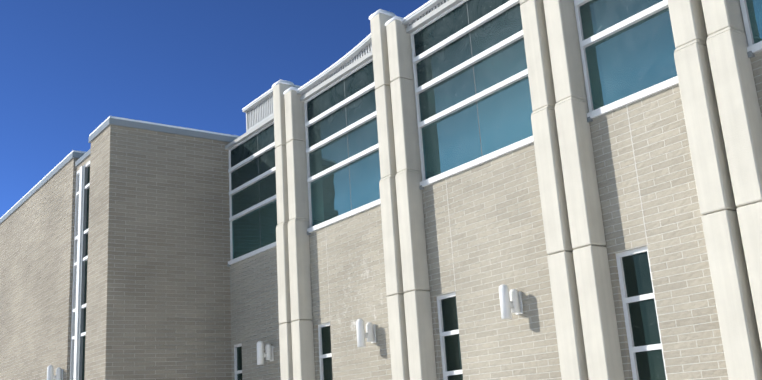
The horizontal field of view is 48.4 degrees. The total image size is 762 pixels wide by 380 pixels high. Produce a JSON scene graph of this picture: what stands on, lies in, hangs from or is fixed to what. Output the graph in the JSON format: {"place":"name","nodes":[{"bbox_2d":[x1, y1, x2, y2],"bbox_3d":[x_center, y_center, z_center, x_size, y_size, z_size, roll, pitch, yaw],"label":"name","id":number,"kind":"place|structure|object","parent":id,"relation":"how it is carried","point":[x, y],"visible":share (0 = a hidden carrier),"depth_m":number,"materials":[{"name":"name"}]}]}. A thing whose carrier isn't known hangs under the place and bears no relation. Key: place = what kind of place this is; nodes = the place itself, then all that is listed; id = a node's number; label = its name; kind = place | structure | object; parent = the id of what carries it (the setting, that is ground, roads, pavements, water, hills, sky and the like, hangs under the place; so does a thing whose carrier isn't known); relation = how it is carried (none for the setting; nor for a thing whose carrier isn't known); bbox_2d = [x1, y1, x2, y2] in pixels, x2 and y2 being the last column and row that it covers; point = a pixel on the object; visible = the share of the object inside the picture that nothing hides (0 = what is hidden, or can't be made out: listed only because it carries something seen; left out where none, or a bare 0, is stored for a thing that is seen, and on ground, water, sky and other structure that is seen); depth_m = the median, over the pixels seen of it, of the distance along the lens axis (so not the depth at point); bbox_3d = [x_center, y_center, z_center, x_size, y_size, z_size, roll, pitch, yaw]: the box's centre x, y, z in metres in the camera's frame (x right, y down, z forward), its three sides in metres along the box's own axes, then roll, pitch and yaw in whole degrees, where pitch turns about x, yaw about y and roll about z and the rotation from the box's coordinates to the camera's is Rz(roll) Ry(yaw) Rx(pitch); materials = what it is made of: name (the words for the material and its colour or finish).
{"place":"outdoors","nodes":[
{"label":"outdoors","id":0,"kind":"place"},
{"bbox_2d":[77,165,87,379],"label":"window frame","id":1,"kind":"object","parent":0,"point":[82,278],"visible":0.56,"depth_m":16.94,"materials":[{"name":"white metal"}]},
{"bbox_2d":[0,0,429,217],"label":"sky","id":2,"kind":"structure","parent":0,"point":[67,67],"materials":[{"name":"blue"}]},
{"bbox_2d":[242,0,432,109],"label":"coping","id":3,"kind":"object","parent":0,"point":[363,40],"depth_m":14.23,"materials":[{"name":"white metal"}]},
{"label":"snowy ground","id":4,"kind":"object","parent":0,"visible":0},
{"bbox_2d":[0,125,231,379],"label":"brick wing","id":5,"kind":"object","parent":4,"relation":"on","point":[158,291],"visible":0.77,"depth_m":16.56,"materials":[{"name":"beige brick"}]},
{"bbox_2d":[47,365,62,379],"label":"sconce","id":6,"kind":"object","parent":5,"relation":"attached to","point":[52,376],"visible":1,"depth_m":16.99,"materials":[{"name":"white metal"}]},
{"bbox_2d":[70,161,89,379],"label":"strip window frames","id":7,"kind":"structure","parent":5,"relation":"attached to","point":[76,279],"depth_m":17.19,"materials":[{"name":"white metal"}]},
{"bbox_2d":[73,166,89,379],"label":"window glass","id":8,"kind":"object","parent":7,"relation":"in","point":[85,297],"visible":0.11,"depth_m":16.91,"materials":[{"name":"black glass"}]},
{"bbox_2d":[0,116,239,223],"bbox_3d":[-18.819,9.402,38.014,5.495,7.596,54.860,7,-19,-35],"label":"wing coping","id":9,"kind":"object","parent":5,"relation":"on","point":[81,157],"visible":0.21,"depth_m":17.38,"materials":[{"name":"grey metal"}]},
{"bbox_2d":[230,51,761,379],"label":"brick wall","id":10,"kind":"structure","parent":4,"relation":"on","point":[496,237],"depth_m":10.63,"materials":[{"name":"beige brick"}]},
{"bbox_2d":[257,341,273,364],"bbox_3d":[-2.084,2.915,15.192,0.299,0.420,0.124,7,-19,-35],"label":"wall light","id":11,"kind":"object","parent":10,"relation":"attached to","point":[268,354],"visible":0.98,"depth_m":15.14,"materials":[{"name":"white metal"}]},
{"bbox_2d":[356,319,375,346],"bbox_3d":[-0.231,2.146,12.750,0.299,0.420,0.124,7,-19,-35],"label":"wall light","id":12,"kind":"object","parent":10,"relation":"attached to","point":[369,335],"visible":1,"depth_m":12.70,"materials":[{"name":"white metal"}]},
{"bbox_2d":[234,246,666,379],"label":"narrow window frames","id":13,"kind":"structure","parent":10,"relation":"attached to","point":[625,302],"depth_m":9.31,"materials":[{"name":"white metal"}]},
{"bbox_2d":[237,252,665,379],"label":"window glass","id":14,"kind":"object","parent":13,"relation":"in","point":[643,315],"visible":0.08,"depth_m":9.18,"materials":[{"name":"black glass"}]},
{"bbox_2d":[325,105,647,310],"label":"facade control joints","id":15,"kind":"object","parent":10,"relation":"attached to","point":[449,218],"visible":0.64,"depth_m":9.40,"materials":[{"name":"grey"}]},
{"bbox_2d":[227,51,754,266],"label":"glazing sill brackets","id":16,"kind":"object","parent":10,"relation":"attached to","point":[750,54],"visible":0.75,"depth_m":9.79,"materials":[{"name":"white metal"}]},
{"bbox_2d":[228,0,761,264],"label":"glazing frames","id":17,"kind":"structure","parent":10,"relation":"on","point":[592,113],"depth_m":11.99,"materials":[{"name":"white metal"}]},
{"bbox_2d":[231,0,761,258],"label":"window glass","id":18,"kind":"object","parent":17,"relation":"in","point":[632,59],"visible":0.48,"depth_m":11.92,"materials":[{"name":"teal glass"}]},
{"bbox_2d":[257,1,481,247],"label":"glazing joints","id":19,"kind":"object","parent":18,"relation":"attached to","point":[346,124],"visible":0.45,"depth_m":11.93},
{"bbox_2d":[499,284,522,318],"bbox_3d":[1.579,1.365,10.371,0.299,0.420,0.124,7,-19,-35],"label":"wall light","id":20,"kind":"object","parent":10,"relation":"attached to","point":[511,303],"visible":1,"depth_m":10.32,"materials":[{"name":"white metal"}]},
{"bbox_2d":[273,0,761,379],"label":"pilasters","id":21,"kind":"object","parent":4,"relation":"on","point":[721,107],"visible":0.92,"depth_m":9.68,"materials":[{"name":"beige concrete"}]},
{"bbox_2d":[272,9,402,93],"bbox_3d":[2.546,-3.698,9.963,0.322,0.350,15.154,7,-19,-35],"label":"column cap","id":22,"kind":"object","parent":21,"relation":"on","point":[381,11],"visible":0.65,"depth_m":13.26,"materials":[{"name":"white concrete"}]},
{"bbox_2d":[225,0,462,149],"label":"eave fascia","id":23,"kind":"structure","parent":21,"relation":"attached to","point":[432,15],"depth_m":14.17,"materials":[{"name":"white metal"}]},
{"bbox_2d":[246,0,447,131],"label":"eave slats","id":24,"kind":"object","parent":23,"relation":"on","point":[259,113],"visible":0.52,"depth_m":16.28,"materials":[{"name":"white metal"}]},
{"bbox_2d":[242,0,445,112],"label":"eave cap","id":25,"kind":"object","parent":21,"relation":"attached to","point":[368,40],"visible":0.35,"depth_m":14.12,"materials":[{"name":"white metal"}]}
]}

